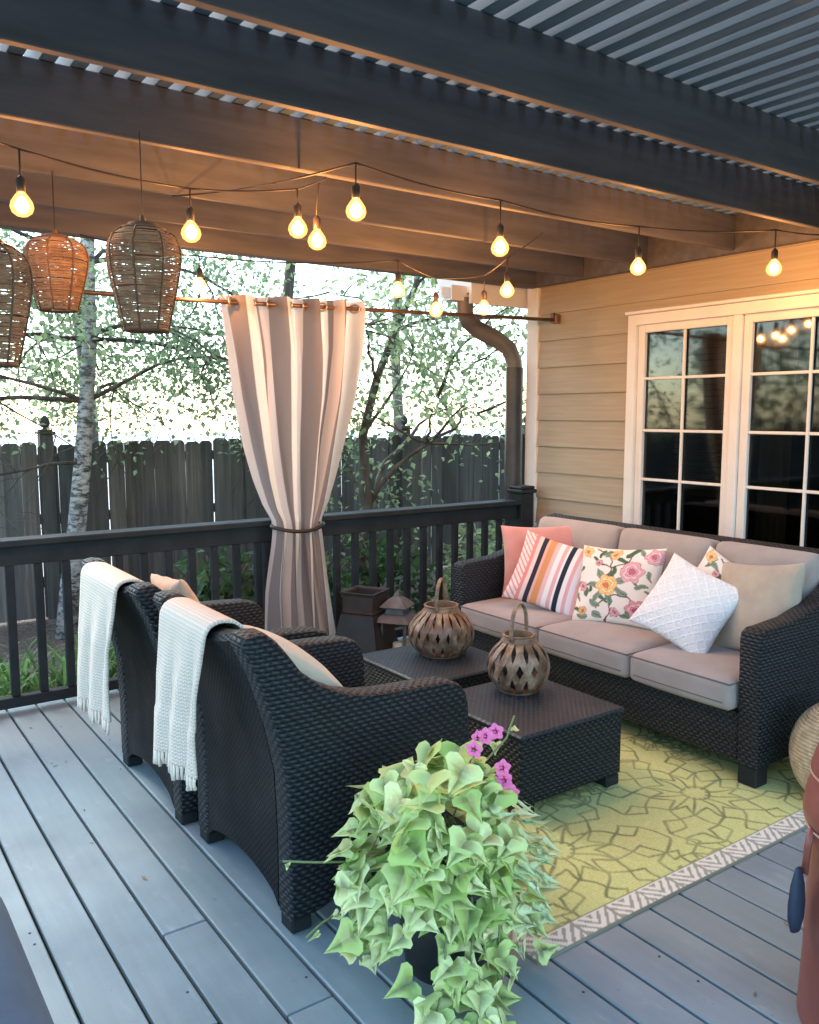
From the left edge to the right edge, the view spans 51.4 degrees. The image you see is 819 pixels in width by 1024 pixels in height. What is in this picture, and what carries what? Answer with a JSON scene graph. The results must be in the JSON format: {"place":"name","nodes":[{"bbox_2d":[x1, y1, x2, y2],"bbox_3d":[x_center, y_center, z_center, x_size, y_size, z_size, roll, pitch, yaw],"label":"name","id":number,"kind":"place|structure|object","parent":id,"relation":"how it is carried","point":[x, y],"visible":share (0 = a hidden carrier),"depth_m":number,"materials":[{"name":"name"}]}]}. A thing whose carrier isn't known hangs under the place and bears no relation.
{"place":"outdoors","nodes":[
{"label":"outdoors","id":0,"kind":"place"},
{"bbox_2d":[0,897,53,1023],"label":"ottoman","id":1,"kind":"object","parent":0,"point":[22,1000],"visible":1,"depth_m":1.71,"materials":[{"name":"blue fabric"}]},
{"bbox_2d":[0,429,478,1023],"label":"ground","id":2,"kind":"structure","parent":0,"point":[96,843],"depth_m":3.21,"materials":[{"name":"soil"}]},
{"bbox_2d":[0,565,450,710],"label":"mulch bed","id":3,"kind":"object","parent":2,"relation":"on","point":[26,629],"depth_m":6.99,"materials":[{"name":"soil"}]},
{"bbox_2d":[0,668,30,711],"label":"lily clump","id":4,"kind":"object","parent":3,"relation":"on","point":[6,687],"visible":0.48,"depth_m":5.12,"materials":[{"name":"green plant"}]},
{"bbox_2d":[0,668,38,696],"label":"lily clump","id":5,"kind":"object","parent":3,"relation":"on","point":[25,680],"visible":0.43,"depth_m":4.98,"materials":[{"name":"green plant"}]},
{"bbox_2d":[0,638,76,695],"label":"lily clump","id":6,"kind":"object","parent":3,"relation":"on","point":[26,666],"visible":0.42,"depth_m":5.39,"materials":[{"name":"green plant"}]},
{"bbox_2d":[0,634,118,700],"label":"lily clump","id":7,"kind":"object","parent":3,"relation":"on","point":[61,680],"visible":0.27,"depth_m":5.36,"materials":[{"name":"green plant"}]},
{"bbox_2d":[26,631,117,677],"bbox_3d":[-2.167,0.987,5.793,0.907,0.387,0.717,-5,8,-35],"label":"lily clump","id":8,"kind":"object","parent":3,"relation":"on","point":[111,659],"visible":0.15,"depth_m":5.79,"materials":[{"name":"green plant"}]},
{"bbox_2d":[0,229,392,639],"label":"birch tree","id":9,"kind":"object","parent":3,"relation":"on","point":[87,383],"visible":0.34,"depth_m":6.91,"materials":[{"name":"white plant"}]},
{"bbox_2d":[173,544,253,601],"bbox_3d":[-1.464,0.672,6.599,1.311,1.120,0.936,-5,8,-35],"label":"shrub","id":10,"kind":"object","parent":3,"relation":"on","point":[203,576],"visible":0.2,"depth_m":6.50,"materials":[{"name":"green plant"}]},
{"bbox_2d":[0,415,525,622],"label":"fence","id":11,"kind":"object","parent":3,"relation":"on","point":[173,491],"visible":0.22,"depth_m":8.27,"materials":[{"name":"grey wood"}]},
{"bbox_2d":[242,551,360,613],"bbox_3d":[-0.795,0.615,6.871,1.124,1.046,0.855,-5,8,-35],"label":"shrub","id":12,"kind":"object","parent":3,"relation":"on","point":[330,575],"visible":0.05,"depth_m":6.88,"materials":[{"name":"green plant"}]},
{"bbox_2d":[330,530,435,626],"bbox_3d":[-0.203,0.592,7.585,1.157,1.004,0.958,-2,7,-16],"label":"shrub","id":13,"kind":"object","parent":3,"relation":"on","point":[398,566],"visible":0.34,"depth_m":7.48,"materials":[{"name":"green plant"}]},
{"bbox_2d":[323,271,526,584],"bbox_3d":[0.417,-1.637,8.318,3.215,5.096,4.342,2,7,19],"label":"serviceberry tree","id":14,"kind":"object","parent":3,"relation":"on","point":[369,498],"visible":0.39,"depth_m":7.80,"materials":[{"name":"green plant"}]},
{"bbox_2d":[427,523,502,600],"bbox_3d":[0.716,0.552,7.977,1.247,0.967,0.990,-1,7,-11],"label":"shrub","id":15,"kind":"object","parent":3,"relation":"on","point":[477,551],"visible":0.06,"depth_m":7.85,"materials":[{"name":"green plant"}]},
{"bbox_2d":[477,490,503,551],"bbox_3d":[1.298,0.302,9.107,1.240,1.123,1.386,2,7,20],"label":"shrub","id":16,"kind":"object","parent":3,"relation":"on","point":[491,531],"visible":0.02,"depth_m":8.80,"materials":[{"name":"green plant"}]},
{"bbox_2d":[0,636,807,1023],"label":"deck","id":17,"kind":"structure","parent":2,"relation":"on","point":[722,946],"depth_m":2.63,"materials":[{"name":"grey wood"}]},
{"bbox_2d":[80,557,327,824],"bbox_3d":[-0.880,0.691,3.726,0.855,0.970,0.780,-5,8,-35],"label":"wicker armchair","id":18,"kind":"object","parent":17,"relation":"on","point":[134,636],"visible":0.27,"depth_m":3.57,"materials":[{"name":"black wicker"}]},
{"bbox_2d":[77,562,143,735],"bbox_3d":[-1.184,0.552,3.574,0.336,0.645,0.516,-5,8,-35],"label":"throw blanket","id":19,"kind":"object","parent":18,"relation":"on","point":[101,583],"visible":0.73,"depth_m":3.46,"materials":[{"name":"beige fabric"}]},
{"bbox_2d":[151,573,199,602],"bbox_3d":[-0.933,0.454,3.557,0.130,0.420,0.400,-30,16,-29],"label":"tan pillow","id":20,"kind":"object","parent":18,"relation":"on","point":[181,586],"visible":0.17,"depth_m":3.41,"materials":[{"name":"fabric"}]},
{"bbox_2d":[0,485,536,710],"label":"deck railing","id":21,"kind":"object","parent":17,"relation":"on","point":[38,551],"visible":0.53,"depth_m":5.19,"materials":[{"name":"black wood"}]},
{"bbox_2d":[152,590,468,933],"bbox_3d":[-0.354,0.772,3.032,0.855,0.970,0.780,-5,8,-35],"label":"wicker armchair","id":22,"kind":"object","parent":17,"relation":"on","point":[288,752],"visible":0.83,"depth_m":2.69,"materials":[{"name":"black wicker"}]},
{"bbox_2d":[153,597,244,790],"bbox_3d":[-0.657,0.601,2.882,0.340,0.584,0.427,-5,8,-35],"label":"throw blanket","id":23,"kind":"object","parent":22,"relation":"on","point":[186,625],"visible":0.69,"depth_m":2.78,"materials":[{"name":"beige fabric"}]},
{"bbox_2d":[243,625,342,686],"bbox_3d":[-0.421,0.507,2.879,0.400,0.130,0.340,40,-18,-30],"label":"cream pillow","id":24,"kind":"object","parent":22,"relation":"on","point":[308,665],"visible":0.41,"depth_m":2.77,"materials":[{"name":"fabric"}]},
{"bbox_2d":[335,585,397,653],"bbox_3d":[-0.282,0.738,5.434,0.370,0.485,0.370,3,7,25],"label":"metal planter","id":25,"kind":"object","parent":17,"relation":"on","point":[362,612],"visible":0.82,"depth_m":5.33,"materials":[{"name":"brown metal"}]},
{"bbox_2d":[377,585,415,647],"bbox_3d":[-0.077,0.721,5.394,0.240,0.528,0.240,2,7,20],"label":"candle lantern","id":26,"kind":"object","parent":17,"relation":"on","point":[397,605],"visible":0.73,"depth_m":5.32,"materials":[{"name":"grey metal"}]},
{"bbox_2d":[0,0,818,288],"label":"pergola","id":27,"kind":"object","parent":17,"relation":"on","point":[703,115],"visible":0.94,"depth_m":3.19,"materials":[{"name":"brown wood"}]},
{"bbox_2d":[0,239,32,367],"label":"hanging lantern","id":28,"kind":"object","parent":27,"relation":"hanging from","point":[13,335],"visible":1,"depth_m":2.65,"materials":[{"name":"brown wicker"}]},
{"bbox_2d":[23,171,88,313],"bbox_3d":[-1.451,-1.107,3.482,0.255,0.560,0.256,0,7,3],"label":"hanging lantern","id":29,"kind":"object","parent":27,"relation":"hanging from","point":[63,284],"visible":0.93,"depth_m":3.43,"materials":[{"name":"brown wicker"}]},
{"bbox_2d":[105,131,181,333],"bbox_3d":[-0.934,-0.978,2.977,0.261,0.682,0.260,-5,8,-35],"label":"hanging lantern","id":30,"kind":"object","parent":27,"relation":"hanging from","point":[129,268],"visible":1,"depth_m":2.92,"materials":[{"name":"brown wicker"}]},
{"bbox_2d":[0,142,326,249],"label":"string lights","id":31,"kind":"object","parent":27,"relation":"hanging from","point":[21,204],"visible":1,"depth_m":3.42,"materials":[{"name":"yellow glass"}]},
{"bbox_2d":[14,287,559,323],"bbox_3d":[-1.118,-1.336,4.797,5.460,0.346,0.060,-5,8,-35],"label":"curtain rod","id":32,"kind":"object","parent":27,"relation":"attached to","point":[554,318],"visible":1,"depth_m":5.43,"materials":[{"name":"brown metal"}]},
{"bbox_2d":[220,294,365,635],"bbox_3d":[-0.682,-0.170,5.236,0.947,2.275,0.183,-5,8,-35],"label":"curtain","id":33,"kind":"object","parent":32,"relation":"hanging from","point":[294,374],"visible":0.91,"depth_m":5.20,"materials":[{"name":"beige fabric"}]},
{"bbox_2d":[80,232,542,316],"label":"string lights","id":34,"kind":"object","parent":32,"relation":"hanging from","point":[397,291],"visible":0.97,"depth_m":4.68,"materials":[{"name":"yellow glass"}]},
{"bbox_2d":[172,162,818,275],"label":"string lights","id":35,"kind":"object","parent":27,"relation":"hanging from","point":[355,209],"visible":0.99,"depth_m":3.73,"materials":[{"name":"yellow glass"}]},
{"bbox_2d":[282,715,563,1023],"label":"planter","id":36,"kind":"object","parent":17,"relation":"on","point":[450,898],"visible":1,"depth_m":2.30,"materials":[{"name":"green plant"}]},
{"bbox_2d":[501,718,807,965],"bbox_3d":[0.637,1.122,4.180,2.410,0.007,2.490,-5,8,-35],"label":"rug","id":37,"kind":"object","parent":17,"relation":"on","point":[666,817],"visible":0.21,"depth_m":3.29,"materials":[{"name":"yellow fabric"}]},
{"bbox_2d":[363,645,507,688],"bbox_3d":[0.141,0.923,4.379,0.601,0.345,0.601,-5,8,-35],"label":"wicker table","id":38,"kind":"object","parent":37,"relation":"on","point":[467,668],"visible":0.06,"depth_m":4.26,"materials":[{"name":"black wicker"}]},
{"bbox_2d":[408,578,473,658],"bbox_3d":[0.165,0.541,4.436,0.347,0.401,0.347,2,7,17],"label":"bamboo lantern","id":39,"kind":"object","parent":38,"relation":"on","point":[438,640],"visible":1,"depth_m":4.34,"materials":[{"name":"brown wood"}]},
{"bbox_2d":[463,680,623,813],"bbox_3d":[0.506,0.999,3.729,0.601,0.345,0.601,-5,8,-35],"label":"wicker table","id":40,"kind":"object","parent":37,"relation":"on","point":[563,739],"visible":0.66,"depth_m":3.52,"materials":[{"name":"black wicker"}]},
{"bbox_2d":[487,603,549,695],"bbox_3d":[0.495,0.610,3.853,0.284,0.398,0.284,4,8,32],"label":"bamboo lantern","id":41,"kind":"object","parent":40,"relation":"on","point":[519,679],"visible":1,"depth_m":3.78,"materials":[{"name":"brown wood"}]},
{"bbox_2d":[452,513,818,788],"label":"wicker sofa","id":42,"kind":"object","parent":37,"relation":"on","point":[750,701],"visible":0.59,"depth_m":4.03,"materials":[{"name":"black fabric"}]},
{"bbox_2d":[501,525,571,598],"bbox_3d":[0.821,0.303,5.209,0.520,0.460,0.150,-2,-8,12],"label":"coral pillow","id":43,"kind":"object","parent":42,"relation":"on","point":[514,539],"visible":0.27,"depth_m":5.20,"materials":[{"name":"pink fabric"}]},
{"bbox_2d":[502,530,583,615],"bbox_3d":[0.837,0.371,4.932,0.500,0.430,0.140,18,-11,26],"label":"striped pillow","id":44,"kind":"object","parent":42,"relation":"on","point":[546,574],"visible":0.78,"depth_m":4.89,"materials":[{"name":"fabric"}]},
{"bbox_2d":[572,545,666,629],"bbox_3d":[1.137,0.405,4.632,0.500,0.450,0.140,1,-17,41],"label":"floral pillow","id":45,"kind":"object","parent":42,"relation":"on","point":[616,586],"visible":0.87,"depth_m":4.58,"materials":[{"name":"fabric"}]},
{"bbox_2d":[629,552,737,652],"bbox_3d":[1.359,0.461,4.149,0.420,0.420,0.130,32,-7,37],"label":"textured pillow","id":46,"kind":"object","parent":42,"relation":"on","point":[687,606],"visible":0.96,"depth_m":4.09,"materials":[{"name":"white fabric"}]},
{"bbox_2d":[697,546,729,579],"bbox_3d":[1.548,0.452,4.227,0.420,0.420,0.130,39,10,35],"label":"floral pillow","id":47,"kind":"object","parent":42,"relation":"on","point":[713,561],"visible":0.09,"depth_m":4.25,"materials":[{"name":"fabric"}]},
{"bbox_2d":[713,562,805,649],"bbox_3d":[1.643,0.456,4.024,0.160,0.450,0.470,15,-9,-28],"label":"beige pillow","id":48,"kind":"object","parent":42,"relation":"on","point":[765,593],"visible":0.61,"depth_m":3.95,"materials":[{"name":"fabric"}]},
{"bbox_2d":[789,703,818,789],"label":"round basket","id":49,"kind":"object","parent":37,"relation":"on","point":[804,740],"visible":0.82,"depth_m":3.48,"materials":[{"name":"wicker"}]},
{"bbox_2d":[0,429,504,576],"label":"street","id":50,"kind":"structure","parent":0,"point":[138,437],"depth_m":66.81,"materials":[{"name":"grey asphalt"}]},
{"bbox_2d":[18,239,114,442],"bbox_3d":[-4.767,-4.998,12.218,7.241,10.868,5.768,-5,8,-35],"label":"leafy tree","id":51,"kind":"object","parent":50,"relation":"on","point":[95,424],"visible":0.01,"depth_m":12.56,"materials":[{"name":"green plant"}]},
{"bbox_2d":[24,53,215,335],"bbox_3d":[-6.408,-3.995,9.292,8.700,9.548,5.225,-6,9,-42],"label":"leafy tree","id":52,"kind":"object","parent":50,"relation":"on","point":[195,265],"visible":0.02,"depth_m":11.67,"materials":[{"name":"green plant"}]},
{"bbox_2d":[104,245,512,434],"bbox_3d":[-1.795,-5.144,12.694,7.293,11.048,5.729,1,7,6],"label":"leafy tree","id":53,"kind":"object","parent":50,"relation":"on","point":[289,269],"visible":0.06,"depth_m":13.17,"materials":[{"name":"green plant"}]},
{"bbox_2d":[257,264,455,434],"bbox_3d":[0.582,-5.378,16.455,6.146,10.650,8.064,3,7,23],"label":"leafy tree","id":54,"kind":"object","parent":50,"relation":"on","point":[394,396],"visible":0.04,"depth_m":15.49,"materials":[{"name":"green plant"}]},
{"bbox_2d":[0,229,526,435],"label":"sky","id":55,"kind":"structure","parent":0,"point":[303,272],"materials":[{"name":"white"}]},
{"bbox_2d":[439,240,818,548],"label":"house","id":56,"kind":"structure","parent":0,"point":[683,396],"depth_m":5.57,"materials":[{"name":"beige paint"}]},
{"bbox_2d":[787,742,818,1023],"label":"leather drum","id":57,"kind":"object","parent":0,"point":[802,904],"visible":1,"depth_m":2.17,"materials":[{"name":"brown leather"}]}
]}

